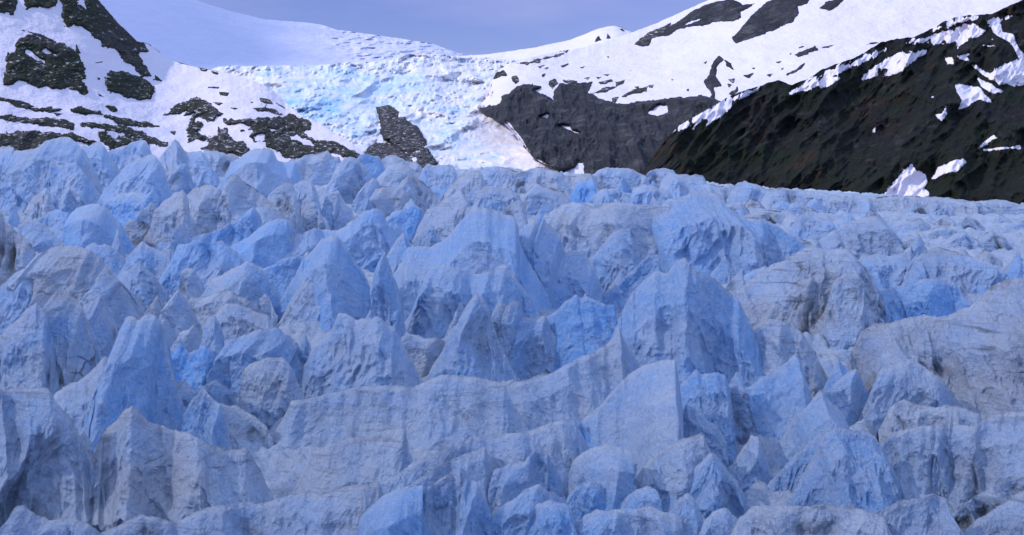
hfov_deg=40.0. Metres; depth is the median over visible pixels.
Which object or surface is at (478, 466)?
ice ridge
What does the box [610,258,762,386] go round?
broad serac
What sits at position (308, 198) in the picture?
ice pinnacle
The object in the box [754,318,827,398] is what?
broad serac
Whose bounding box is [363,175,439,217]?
broad serac
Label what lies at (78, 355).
ice pinnacle
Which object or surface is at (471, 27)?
sky
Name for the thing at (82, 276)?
broad serac
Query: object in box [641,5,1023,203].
mountain slope
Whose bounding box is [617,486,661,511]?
ice block
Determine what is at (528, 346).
ice pinnacle
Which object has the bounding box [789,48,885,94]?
snow patch
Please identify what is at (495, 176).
ice ridge
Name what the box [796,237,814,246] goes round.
ice block
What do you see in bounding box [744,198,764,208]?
ice block
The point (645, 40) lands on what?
rock outcrop
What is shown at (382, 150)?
rock outcrop
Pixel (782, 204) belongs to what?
ice block
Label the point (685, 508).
ice pinnacle
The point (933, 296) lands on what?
broad serac
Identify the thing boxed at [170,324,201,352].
ice block
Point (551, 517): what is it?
ice block
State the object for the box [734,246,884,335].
broad serac
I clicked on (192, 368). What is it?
broad serac
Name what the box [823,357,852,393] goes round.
ice pinnacle
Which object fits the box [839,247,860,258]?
ice block
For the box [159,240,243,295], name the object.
ice block
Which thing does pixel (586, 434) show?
ice block
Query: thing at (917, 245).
ice pinnacle
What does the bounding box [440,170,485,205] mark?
ice block
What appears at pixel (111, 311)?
ice pinnacle
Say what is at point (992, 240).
ice block
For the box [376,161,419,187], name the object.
ice block
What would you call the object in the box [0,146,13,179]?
ice block
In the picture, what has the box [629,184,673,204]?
ice block
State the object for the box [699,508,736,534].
ice pinnacle
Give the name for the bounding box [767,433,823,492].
ice pinnacle
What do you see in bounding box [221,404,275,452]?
ice block
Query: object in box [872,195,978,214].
ice ridge
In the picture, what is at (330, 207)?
ice pinnacle
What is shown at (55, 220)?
ice block
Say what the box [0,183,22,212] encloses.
ice pinnacle
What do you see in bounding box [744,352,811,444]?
ice pinnacle
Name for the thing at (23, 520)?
ice block
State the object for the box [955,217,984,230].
ice block
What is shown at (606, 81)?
rock outcrop
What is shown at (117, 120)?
rock outcrop
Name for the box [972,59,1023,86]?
snow patch
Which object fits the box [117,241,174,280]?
ice block
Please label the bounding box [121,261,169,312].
ice pinnacle
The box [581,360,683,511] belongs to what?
ice pinnacle
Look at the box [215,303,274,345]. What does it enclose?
ice block
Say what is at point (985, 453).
broad serac
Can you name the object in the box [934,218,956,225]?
ice block
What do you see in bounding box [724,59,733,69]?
rock outcrop
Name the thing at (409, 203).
ice pinnacle
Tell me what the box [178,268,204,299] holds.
ice block
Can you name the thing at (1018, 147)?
snow patch
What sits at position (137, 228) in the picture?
ice block
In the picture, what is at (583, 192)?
ice pinnacle
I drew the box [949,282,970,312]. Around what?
ice pinnacle
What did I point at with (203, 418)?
ice pinnacle
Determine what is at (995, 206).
ice ridge
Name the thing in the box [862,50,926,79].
snow patch
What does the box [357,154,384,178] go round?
ice block
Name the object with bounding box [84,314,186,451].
ice pinnacle
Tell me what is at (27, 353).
ice pinnacle
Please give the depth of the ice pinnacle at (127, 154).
1240.75 m
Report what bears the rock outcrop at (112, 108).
on the mountain at (179, 83)
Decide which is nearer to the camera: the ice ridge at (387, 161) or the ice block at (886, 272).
the ice block at (886, 272)
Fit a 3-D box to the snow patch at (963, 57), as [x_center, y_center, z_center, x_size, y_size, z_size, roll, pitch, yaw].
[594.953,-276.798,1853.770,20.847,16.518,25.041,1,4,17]
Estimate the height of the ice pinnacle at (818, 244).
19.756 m
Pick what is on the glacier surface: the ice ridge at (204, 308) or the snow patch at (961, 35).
the ice ridge at (204, 308)
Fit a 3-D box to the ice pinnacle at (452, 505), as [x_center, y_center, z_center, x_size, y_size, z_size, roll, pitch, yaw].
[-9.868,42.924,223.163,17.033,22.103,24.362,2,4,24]
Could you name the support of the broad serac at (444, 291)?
on the glacier surface
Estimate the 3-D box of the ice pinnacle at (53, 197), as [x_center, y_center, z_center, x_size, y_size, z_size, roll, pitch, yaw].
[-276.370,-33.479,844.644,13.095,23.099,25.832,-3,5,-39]
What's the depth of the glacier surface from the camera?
437.44 m
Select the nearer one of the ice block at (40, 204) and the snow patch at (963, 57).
the ice block at (40, 204)
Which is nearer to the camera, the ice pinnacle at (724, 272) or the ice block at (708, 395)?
the ice block at (708, 395)
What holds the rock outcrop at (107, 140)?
on the mountain at (179, 83)
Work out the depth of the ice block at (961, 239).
762.06 m
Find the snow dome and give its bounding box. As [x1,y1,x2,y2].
[99,0,468,68]
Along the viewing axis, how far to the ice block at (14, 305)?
438.36 m
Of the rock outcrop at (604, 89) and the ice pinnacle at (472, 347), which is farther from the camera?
the rock outcrop at (604, 89)
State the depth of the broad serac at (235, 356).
347.57 m
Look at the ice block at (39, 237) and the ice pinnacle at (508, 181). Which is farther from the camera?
the ice pinnacle at (508, 181)
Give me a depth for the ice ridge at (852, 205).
1069.49 m
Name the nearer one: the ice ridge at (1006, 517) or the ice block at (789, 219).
the ice ridge at (1006, 517)
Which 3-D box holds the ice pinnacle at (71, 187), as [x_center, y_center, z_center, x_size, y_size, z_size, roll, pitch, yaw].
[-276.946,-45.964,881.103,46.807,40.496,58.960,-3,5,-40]
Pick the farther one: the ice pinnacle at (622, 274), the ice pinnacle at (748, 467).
the ice pinnacle at (622, 274)
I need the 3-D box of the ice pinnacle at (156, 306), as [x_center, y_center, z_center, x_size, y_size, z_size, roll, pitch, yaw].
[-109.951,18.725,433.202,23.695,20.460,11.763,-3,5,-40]
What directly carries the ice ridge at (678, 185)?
on the glacier surface
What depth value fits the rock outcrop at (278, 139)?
1924.35 m
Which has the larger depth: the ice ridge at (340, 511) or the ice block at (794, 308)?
the ice block at (794, 308)
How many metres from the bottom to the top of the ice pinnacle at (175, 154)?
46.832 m
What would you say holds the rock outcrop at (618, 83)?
on the mountain at (849, 29)
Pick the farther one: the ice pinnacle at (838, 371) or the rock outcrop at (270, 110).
the rock outcrop at (270, 110)
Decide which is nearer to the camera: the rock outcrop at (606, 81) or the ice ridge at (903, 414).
the ice ridge at (903, 414)
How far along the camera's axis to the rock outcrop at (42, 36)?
1910.30 m
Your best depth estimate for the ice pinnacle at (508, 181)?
1117.47 m
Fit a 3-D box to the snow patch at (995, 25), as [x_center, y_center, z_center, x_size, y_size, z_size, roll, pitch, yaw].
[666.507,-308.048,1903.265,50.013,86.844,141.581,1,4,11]
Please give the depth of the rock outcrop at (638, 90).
2178.78 m
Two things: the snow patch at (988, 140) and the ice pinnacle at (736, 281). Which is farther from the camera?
the snow patch at (988, 140)
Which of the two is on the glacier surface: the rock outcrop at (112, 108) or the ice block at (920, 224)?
the ice block at (920, 224)
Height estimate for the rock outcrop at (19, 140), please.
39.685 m
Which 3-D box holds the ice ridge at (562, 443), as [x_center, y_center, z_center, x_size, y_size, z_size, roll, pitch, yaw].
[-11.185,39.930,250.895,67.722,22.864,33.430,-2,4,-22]
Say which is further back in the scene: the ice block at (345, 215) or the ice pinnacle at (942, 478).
the ice block at (345, 215)
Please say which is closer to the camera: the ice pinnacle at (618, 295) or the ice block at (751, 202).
the ice pinnacle at (618, 295)
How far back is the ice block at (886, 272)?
556.92 m
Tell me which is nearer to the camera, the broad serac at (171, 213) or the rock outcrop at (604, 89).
the broad serac at (171, 213)
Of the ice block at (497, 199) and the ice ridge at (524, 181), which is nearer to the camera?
the ice block at (497, 199)
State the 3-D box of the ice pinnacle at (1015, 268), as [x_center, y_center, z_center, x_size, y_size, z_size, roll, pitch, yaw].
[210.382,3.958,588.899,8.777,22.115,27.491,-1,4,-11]
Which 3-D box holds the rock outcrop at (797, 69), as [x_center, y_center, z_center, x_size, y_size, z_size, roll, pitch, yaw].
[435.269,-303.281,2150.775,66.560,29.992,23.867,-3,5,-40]
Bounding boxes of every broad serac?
[0,210,35,285]
[0,245,143,329]
[0,385,105,526]
[58,204,134,253]
[88,405,273,532]
[141,190,200,248]
[171,341,216,389]
[187,174,293,238]
[206,328,307,398]
[262,255,306,297]
[273,374,528,451]
[292,427,413,494]
[299,313,423,398]
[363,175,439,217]
[393,207,552,321]
[404,264,540,338]
[411,190,470,244]
[487,445,568,512]
[541,202,670,267]
[546,295,617,369]
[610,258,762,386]
[652,190,804,276]
[730,504,891,534]
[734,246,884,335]
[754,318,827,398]
[819,213,904,255]
[846,277,1023,418]
[858,359,956,433]
[875,494,963,534]
[878,277,953,322]
[880,411,1023,510]
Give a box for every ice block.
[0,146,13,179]
[0,268,32,334]
[0,505,99,534]
[17,221,64,252]
[21,188,54,219]
[36,209,69,236]
[82,141,119,193]
[86,243,125,276]
[103,190,160,226]
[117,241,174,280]
[124,202,155,245]
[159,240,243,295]
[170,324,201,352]
[176,379,241,408]
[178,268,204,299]
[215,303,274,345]
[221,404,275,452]
[231,218,292,267]
[237,357,305,429]
[295,151,340,185]
[333,190,353,229]
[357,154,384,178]
[357,485,429,534]
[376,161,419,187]
[387,205,423,242]
[400,332,445,377]
[418,164,456,200]
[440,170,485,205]
[470,185,520,212]
[486,484,577,534]
[521,183,569,214]
[527,499,576,534]
[566,479,604,520]
[568,418,592,447]
[568,444,636,511]
[575,510,633,534]
[589,188,629,206]
[593,167,649,189]
[608,506,683,534]
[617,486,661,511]
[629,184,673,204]
[646,168,706,187]
[680,369,739,465]
[726,181,766,203]
[730,203,748,214]
[743,266,767,281]
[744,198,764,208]
[757,278,816,332]
[771,199,789,210]
[782,213,796,225]
[787,203,815,213]
[788,210,848,240]
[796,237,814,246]
[814,273,865,349]
[829,210,854,220]
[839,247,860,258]
[858,253,910,290]
[867,209,882,218]
[896,246,912,260]
[897,218,929,231]
[900,241,929,254]
[903,233,924,244]
[904,251,1009,294]
[925,226,957,238]
[928,246,958,254]
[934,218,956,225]
[936,203,954,216]
[943,231,983,249]
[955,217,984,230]
[975,203,989,214]
[977,231,1013,251]
[977,248,1002,266]
[993,214,1012,222]
[1008,221,1023,228]
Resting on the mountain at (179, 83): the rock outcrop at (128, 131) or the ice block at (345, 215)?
the rock outcrop at (128, 131)
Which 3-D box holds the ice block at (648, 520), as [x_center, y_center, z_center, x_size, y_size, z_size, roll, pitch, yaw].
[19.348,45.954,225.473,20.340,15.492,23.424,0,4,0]
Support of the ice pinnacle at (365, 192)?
on the glacier surface
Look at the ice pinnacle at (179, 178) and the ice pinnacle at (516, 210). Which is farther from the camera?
the ice pinnacle at (179, 178)
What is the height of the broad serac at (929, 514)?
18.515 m
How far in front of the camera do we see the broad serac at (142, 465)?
241.40 m
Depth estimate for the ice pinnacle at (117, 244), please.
619.66 m
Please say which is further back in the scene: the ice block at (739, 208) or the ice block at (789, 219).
the ice block at (739, 208)
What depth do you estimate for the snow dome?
4361.75 m
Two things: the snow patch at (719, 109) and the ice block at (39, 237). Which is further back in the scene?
the snow patch at (719, 109)
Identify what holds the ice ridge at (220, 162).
on the glacier surface
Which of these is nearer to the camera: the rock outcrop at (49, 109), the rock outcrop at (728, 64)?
the rock outcrop at (49, 109)
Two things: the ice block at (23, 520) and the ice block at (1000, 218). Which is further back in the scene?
the ice block at (1000, 218)
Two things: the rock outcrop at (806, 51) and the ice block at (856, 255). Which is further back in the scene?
the rock outcrop at (806, 51)
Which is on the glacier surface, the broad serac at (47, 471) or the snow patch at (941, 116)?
the broad serac at (47, 471)
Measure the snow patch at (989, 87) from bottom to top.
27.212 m
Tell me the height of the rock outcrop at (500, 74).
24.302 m
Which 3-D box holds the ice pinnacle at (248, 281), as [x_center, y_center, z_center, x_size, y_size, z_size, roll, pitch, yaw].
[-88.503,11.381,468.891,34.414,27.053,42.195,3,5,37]
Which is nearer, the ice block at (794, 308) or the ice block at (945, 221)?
the ice block at (794, 308)
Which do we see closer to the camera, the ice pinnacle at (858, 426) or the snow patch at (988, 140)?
the ice pinnacle at (858, 426)
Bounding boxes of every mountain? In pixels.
[0,0,363,161]
[480,0,1020,173]
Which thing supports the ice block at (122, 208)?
on the glacier surface
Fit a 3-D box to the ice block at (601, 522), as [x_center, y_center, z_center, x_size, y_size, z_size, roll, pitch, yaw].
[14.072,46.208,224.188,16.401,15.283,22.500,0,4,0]
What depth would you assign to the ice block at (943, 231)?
825.56 m
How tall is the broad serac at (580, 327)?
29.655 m
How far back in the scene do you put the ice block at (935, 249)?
708.44 m
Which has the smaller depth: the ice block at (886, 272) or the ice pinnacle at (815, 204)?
the ice block at (886, 272)
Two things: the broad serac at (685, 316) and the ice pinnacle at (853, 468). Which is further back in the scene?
the broad serac at (685, 316)
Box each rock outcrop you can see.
[0,0,17,14]
[0,97,33,109]
[0,114,74,129]
[0,130,96,150]
[3,34,88,94]
[24,0,57,9]
[28,31,53,40]
[28,106,61,112]
[60,0,154,79]
[70,106,159,127]
[80,122,167,146]
[98,131,115,147]
[104,70,155,100]
[105,105,117,111]
[109,135,149,149]
[163,96,223,131]
[187,121,249,156]
[219,92,228,95]
[223,113,359,158]
[253,104,278,113]
[260,98,272,103]
[364,142,412,161]
[376,105,437,167]
[493,70,506,78]
[511,75,518,83]
[515,51,566,64]
[549,79,557,88]
[563,80,576,84]
[592,86,615,93]
[598,79,612,84]
[616,80,624,86]
[622,86,647,96]
[635,23,670,46]
[657,0,753,36]
[704,56,723,98]
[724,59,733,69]
[729,87,737,94]
[732,0,808,42]
[786,63,804,75]
[795,46,817,56]
[820,0,843,10]
[994,0,1023,15]
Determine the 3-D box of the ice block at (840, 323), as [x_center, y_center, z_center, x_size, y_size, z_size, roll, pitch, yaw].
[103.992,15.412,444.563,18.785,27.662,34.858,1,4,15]
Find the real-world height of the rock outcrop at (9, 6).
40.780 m
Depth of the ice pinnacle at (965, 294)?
475.05 m
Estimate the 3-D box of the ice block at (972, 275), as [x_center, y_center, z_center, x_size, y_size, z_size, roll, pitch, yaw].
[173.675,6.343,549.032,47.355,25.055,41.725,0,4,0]
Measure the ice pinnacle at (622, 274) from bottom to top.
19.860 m
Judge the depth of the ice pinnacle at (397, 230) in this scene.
641.37 m
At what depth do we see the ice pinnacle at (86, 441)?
271.94 m
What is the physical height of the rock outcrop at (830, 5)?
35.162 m
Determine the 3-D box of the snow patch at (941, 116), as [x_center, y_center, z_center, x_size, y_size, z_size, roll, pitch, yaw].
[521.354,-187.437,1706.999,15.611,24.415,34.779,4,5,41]
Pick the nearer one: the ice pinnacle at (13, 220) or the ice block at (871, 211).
the ice pinnacle at (13, 220)
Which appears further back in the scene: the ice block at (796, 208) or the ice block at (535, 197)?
the ice block at (796, 208)
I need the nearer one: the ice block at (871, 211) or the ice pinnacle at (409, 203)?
the ice pinnacle at (409, 203)
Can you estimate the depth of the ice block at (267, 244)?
601.34 m
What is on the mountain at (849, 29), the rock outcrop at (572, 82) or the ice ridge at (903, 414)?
the rock outcrop at (572, 82)
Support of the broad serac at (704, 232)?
on the glacier surface
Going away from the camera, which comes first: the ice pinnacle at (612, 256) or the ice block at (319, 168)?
the ice pinnacle at (612, 256)
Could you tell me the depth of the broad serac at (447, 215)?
723.62 m
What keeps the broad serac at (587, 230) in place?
on the glacier surface
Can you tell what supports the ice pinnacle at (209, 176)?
on the glacier surface
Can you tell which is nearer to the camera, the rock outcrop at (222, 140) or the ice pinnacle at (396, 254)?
the ice pinnacle at (396, 254)
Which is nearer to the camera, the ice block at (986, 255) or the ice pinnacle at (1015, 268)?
the ice pinnacle at (1015, 268)
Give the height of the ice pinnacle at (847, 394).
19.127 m
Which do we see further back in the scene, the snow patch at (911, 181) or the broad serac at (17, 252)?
the snow patch at (911, 181)
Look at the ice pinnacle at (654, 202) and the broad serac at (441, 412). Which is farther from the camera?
the ice pinnacle at (654, 202)
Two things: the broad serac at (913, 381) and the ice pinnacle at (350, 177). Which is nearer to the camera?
the broad serac at (913, 381)
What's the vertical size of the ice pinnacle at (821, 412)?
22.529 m
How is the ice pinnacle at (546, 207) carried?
on the glacier surface
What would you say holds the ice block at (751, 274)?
on the glacier surface
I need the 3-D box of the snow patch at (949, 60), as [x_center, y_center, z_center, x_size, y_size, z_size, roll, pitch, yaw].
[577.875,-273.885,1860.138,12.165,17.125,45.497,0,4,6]
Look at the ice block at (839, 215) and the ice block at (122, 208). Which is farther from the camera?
the ice block at (839, 215)
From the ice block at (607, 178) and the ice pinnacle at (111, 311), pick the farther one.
the ice block at (607, 178)
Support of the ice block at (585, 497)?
on the glacier surface
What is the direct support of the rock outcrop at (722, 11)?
on the mountain at (849, 29)
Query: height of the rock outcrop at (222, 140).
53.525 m
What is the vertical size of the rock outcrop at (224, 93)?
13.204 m
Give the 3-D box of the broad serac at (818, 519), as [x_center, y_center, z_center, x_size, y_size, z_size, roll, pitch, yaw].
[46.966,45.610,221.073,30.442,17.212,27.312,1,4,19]
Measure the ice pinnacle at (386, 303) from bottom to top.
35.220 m
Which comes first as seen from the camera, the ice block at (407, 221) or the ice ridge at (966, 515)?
the ice ridge at (966, 515)
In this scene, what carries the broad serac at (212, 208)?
on the glacier surface
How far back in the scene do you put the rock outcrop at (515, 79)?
2259.11 m
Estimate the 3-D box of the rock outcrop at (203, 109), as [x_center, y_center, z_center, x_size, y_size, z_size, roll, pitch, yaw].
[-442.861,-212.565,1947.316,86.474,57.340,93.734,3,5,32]
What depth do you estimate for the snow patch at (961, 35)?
1915.32 m
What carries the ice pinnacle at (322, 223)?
on the glacier surface
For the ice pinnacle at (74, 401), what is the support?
on the glacier surface
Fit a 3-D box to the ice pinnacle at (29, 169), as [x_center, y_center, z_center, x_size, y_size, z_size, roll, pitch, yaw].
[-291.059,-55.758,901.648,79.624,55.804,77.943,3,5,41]
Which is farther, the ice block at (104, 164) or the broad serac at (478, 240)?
the ice block at (104, 164)
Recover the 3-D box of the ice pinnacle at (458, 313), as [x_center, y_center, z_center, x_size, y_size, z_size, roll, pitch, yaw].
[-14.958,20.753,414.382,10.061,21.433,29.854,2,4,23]
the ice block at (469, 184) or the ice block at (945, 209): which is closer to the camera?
the ice block at (469, 184)
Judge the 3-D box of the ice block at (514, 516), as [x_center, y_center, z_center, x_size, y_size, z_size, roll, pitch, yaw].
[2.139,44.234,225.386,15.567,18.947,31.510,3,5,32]
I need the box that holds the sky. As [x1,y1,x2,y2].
[199,0,706,54]
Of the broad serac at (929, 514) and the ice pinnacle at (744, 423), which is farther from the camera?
the ice pinnacle at (744, 423)
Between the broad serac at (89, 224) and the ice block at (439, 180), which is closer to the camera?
the broad serac at (89, 224)
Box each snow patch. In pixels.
[672,85,760,132]
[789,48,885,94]
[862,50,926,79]
[885,163,928,196]
[906,23,985,48]
[931,159,965,178]
[933,15,977,31]
[936,108,946,120]
[945,57,953,63]
[955,83,990,108]
[957,53,968,60]
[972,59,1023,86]
[977,79,1001,92]
[979,135,995,147]
[983,145,1020,150]
[987,15,1023,60]
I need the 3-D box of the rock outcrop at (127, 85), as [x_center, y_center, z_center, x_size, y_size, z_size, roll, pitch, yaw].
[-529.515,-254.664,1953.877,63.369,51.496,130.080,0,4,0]
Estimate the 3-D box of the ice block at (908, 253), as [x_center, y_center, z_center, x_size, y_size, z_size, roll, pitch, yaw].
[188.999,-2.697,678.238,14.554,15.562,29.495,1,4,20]
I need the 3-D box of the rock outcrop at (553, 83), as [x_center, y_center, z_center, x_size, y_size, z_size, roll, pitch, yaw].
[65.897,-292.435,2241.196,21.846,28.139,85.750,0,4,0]
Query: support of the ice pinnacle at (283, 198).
on the glacier surface
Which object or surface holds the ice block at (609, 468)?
on the glacier surface
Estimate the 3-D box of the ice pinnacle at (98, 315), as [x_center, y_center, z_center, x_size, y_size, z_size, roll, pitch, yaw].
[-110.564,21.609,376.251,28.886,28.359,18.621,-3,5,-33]
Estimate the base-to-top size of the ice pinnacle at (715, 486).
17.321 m
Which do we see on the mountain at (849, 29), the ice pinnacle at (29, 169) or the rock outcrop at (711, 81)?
the rock outcrop at (711, 81)
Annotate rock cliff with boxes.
[479,81,720,173]
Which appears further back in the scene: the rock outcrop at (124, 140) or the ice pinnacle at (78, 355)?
the rock outcrop at (124, 140)
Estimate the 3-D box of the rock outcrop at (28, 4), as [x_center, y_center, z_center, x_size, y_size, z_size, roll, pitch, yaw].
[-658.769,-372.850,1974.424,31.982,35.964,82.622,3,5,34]
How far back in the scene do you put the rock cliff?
2001.59 m
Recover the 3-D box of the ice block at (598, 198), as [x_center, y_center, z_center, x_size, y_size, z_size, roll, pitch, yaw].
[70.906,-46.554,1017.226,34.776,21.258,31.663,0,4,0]
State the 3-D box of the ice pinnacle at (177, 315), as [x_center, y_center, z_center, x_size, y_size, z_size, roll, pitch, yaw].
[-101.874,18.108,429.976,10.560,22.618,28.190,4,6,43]
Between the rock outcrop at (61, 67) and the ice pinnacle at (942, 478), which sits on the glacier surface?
the ice pinnacle at (942, 478)
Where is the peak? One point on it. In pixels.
(589, 38)
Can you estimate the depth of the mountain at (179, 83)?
1925.30 m
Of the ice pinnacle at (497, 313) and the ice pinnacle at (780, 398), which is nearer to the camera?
the ice pinnacle at (780, 398)
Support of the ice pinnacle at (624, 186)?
on the glacier surface
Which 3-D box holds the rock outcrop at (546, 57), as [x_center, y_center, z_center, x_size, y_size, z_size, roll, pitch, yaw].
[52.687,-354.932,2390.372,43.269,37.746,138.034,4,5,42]
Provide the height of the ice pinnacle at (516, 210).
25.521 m
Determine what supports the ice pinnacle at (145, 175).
on the glacier surface
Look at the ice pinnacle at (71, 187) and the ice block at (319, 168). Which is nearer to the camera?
the ice pinnacle at (71, 187)
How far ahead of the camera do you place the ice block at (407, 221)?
747.35 m
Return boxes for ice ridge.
[99,481,383,534]
[157,207,261,250]
[188,291,260,327]
[203,149,238,180]
[284,209,396,272]
[379,418,589,494]
[382,155,422,173]
[402,447,494,513]
[480,166,517,187]
[505,325,639,429]
[509,167,599,196]
[634,433,730,511]
[660,172,732,202]
[743,210,795,223]
[760,188,876,216]
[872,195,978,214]
[877,399,981,442]
[952,472,1023,531]
[963,490,1023,534]
[974,199,1023,214]
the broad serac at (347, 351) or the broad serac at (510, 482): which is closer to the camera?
the broad serac at (510, 482)
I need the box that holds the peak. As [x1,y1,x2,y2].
[456,26,631,59]
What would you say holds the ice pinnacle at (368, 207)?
on the glacier surface
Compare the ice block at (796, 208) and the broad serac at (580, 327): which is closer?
the broad serac at (580, 327)
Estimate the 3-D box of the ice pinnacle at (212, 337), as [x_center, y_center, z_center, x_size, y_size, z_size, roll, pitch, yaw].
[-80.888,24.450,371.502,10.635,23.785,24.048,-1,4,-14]
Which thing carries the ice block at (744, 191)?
on the glacier surface
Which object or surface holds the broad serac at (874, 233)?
on the glacier surface
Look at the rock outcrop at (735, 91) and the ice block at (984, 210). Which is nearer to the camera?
the ice block at (984, 210)
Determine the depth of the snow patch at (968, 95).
1759.54 m
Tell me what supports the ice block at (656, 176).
on the glacier surface
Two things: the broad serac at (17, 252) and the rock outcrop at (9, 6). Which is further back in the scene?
the rock outcrop at (9, 6)
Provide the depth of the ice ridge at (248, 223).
683.30 m
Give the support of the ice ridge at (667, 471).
on the glacier surface
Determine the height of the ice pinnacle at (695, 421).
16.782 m
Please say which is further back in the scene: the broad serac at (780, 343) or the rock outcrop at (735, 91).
the rock outcrop at (735, 91)
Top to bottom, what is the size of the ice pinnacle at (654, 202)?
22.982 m
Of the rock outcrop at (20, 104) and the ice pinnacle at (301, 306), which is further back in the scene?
the rock outcrop at (20, 104)
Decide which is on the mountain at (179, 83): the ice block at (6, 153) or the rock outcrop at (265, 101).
the rock outcrop at (265, 101)
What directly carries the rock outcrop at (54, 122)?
on the mountain at (179, 83)
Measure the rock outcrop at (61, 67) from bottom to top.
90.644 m
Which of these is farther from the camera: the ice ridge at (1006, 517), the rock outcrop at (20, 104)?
the rock outcrop at (20, 104)
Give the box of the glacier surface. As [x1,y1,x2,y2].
[0,167,1023,520]
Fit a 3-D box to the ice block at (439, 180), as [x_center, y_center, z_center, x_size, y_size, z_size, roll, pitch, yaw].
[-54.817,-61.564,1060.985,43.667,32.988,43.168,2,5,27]
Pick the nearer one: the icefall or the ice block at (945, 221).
the ice block at (945, 221)
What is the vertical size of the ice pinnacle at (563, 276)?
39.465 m
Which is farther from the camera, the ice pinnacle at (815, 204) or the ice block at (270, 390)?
the ice pinnacle at (815, 204)
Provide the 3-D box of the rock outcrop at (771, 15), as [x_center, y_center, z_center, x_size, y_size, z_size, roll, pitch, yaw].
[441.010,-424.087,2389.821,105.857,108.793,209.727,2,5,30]
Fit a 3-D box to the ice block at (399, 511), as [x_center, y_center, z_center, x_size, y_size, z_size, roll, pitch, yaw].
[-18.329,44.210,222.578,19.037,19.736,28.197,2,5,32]
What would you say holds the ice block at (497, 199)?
on the glacier surface
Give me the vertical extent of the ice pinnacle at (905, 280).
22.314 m
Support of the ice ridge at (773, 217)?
on the glacier surface
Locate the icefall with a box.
[210,53,553,170]
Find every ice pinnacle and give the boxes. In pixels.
[0,137,100,214]
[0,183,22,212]
[0,303,58,395]
[6,202,20,227]
[40,162,100,213]
[42,286,102,389]
[51,192,58,209]
[53,356,107,433]
[80,430,94,459]
[83,295,118,357]
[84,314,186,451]
[97,154,171,205]
[107,306,118,330]
[108,140,151,171]
[111,230,124,256]
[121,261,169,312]
[144,295,164,318]
[158,139,211,185]
[158,290,202,346]
[162,223,191,251]
[167,163,195,194]
[177,387,228,447]
[196,167,220,187]
[200,315,223,355]
[201,262,281,314]
[217,148,302,197]
[257,294,278,326]
[267,182,305,235]
[275,276,320,327]
[276,236,370,332]
[294,180,321,230]
[298,334,311,357]
[315,210,330,229]
[319,157,371,204]
[321,192,340,229]
[350,178,380,212]
[362,198,371,212]
[365,251,406,338]
[370,233,406,301]
[389,222,410,247]
[403,198,415,208]
[412,224,441,246]
[423,468,491,534]
[424,293,519,381]
[444,302,463,341]
[491,301,505,339]
[497,301,556,380]
[502,173,516,192]
[502,200,527,230]
[519,218,603,308]
[534,200,552,223]
[569,177,596,202]
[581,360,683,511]
[591,227,633,291]
[602,255,663,312]
[604,190,614,202]
[604,268,627,292]
[616,176,631,193]
[650,195,660,205]
[668,493,703,534]
[683,404,728,467]
[688,452,746,518]
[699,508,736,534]
[710,256,735,284]
[725,268,744,290]
[727,435,773,492]
[728,372,762,444]
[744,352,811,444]
[767,390,849,468]
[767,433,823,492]
[788,428,905,512]
[805,198,825,213]
[815,240,821,247]
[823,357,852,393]
[825,368,869,426]
[852,423,863,429]
[901,256,916,285]
[910,236,923,257]
[931,451,953,502]
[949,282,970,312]
[960,285,972,304]
[1006,251,1023,278]
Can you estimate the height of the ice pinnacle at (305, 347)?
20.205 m
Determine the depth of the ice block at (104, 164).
1019.87 m
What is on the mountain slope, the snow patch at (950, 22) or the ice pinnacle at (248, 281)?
the snow patch at (950, 22)
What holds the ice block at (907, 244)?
on the glacier surface
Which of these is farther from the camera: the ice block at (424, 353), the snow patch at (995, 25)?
the snow patch at (995, 25)
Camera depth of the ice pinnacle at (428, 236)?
703.27 m
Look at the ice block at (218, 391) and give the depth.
318.92 m
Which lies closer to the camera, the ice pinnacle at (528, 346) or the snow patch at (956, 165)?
the ice pinnacle at (528, 346)
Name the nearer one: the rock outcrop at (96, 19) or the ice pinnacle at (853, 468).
the ice pinnacle at (853, 468)
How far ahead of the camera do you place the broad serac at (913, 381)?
317.58 m
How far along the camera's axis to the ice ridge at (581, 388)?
322.16 m
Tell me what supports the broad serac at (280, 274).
on the glacier surface
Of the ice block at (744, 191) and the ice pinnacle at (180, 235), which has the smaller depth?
the ice pinnacle at (180, 235)
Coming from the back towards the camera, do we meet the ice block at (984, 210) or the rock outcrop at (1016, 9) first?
the rock outcrop at (1016, 9)
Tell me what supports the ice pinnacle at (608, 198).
on the glacier surface
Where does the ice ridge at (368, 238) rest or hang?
on the glacier surface
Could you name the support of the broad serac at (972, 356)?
on the glacier surface
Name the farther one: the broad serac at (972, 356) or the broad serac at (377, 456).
the broad serac at (972, 356)
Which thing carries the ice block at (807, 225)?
on the glacier surface
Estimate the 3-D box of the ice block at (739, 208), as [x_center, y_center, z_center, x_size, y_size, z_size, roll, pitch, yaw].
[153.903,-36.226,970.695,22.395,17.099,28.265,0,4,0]
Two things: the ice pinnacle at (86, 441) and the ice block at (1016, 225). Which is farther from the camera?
the ice block at (1016, 225)
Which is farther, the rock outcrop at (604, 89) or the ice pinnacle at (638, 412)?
the rock outcrop at (604, 89)
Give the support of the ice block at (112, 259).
on the glacier surface
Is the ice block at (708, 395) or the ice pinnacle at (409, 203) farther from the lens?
the ice pinnacle at (409, 203)
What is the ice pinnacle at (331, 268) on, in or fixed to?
on the glacier surface

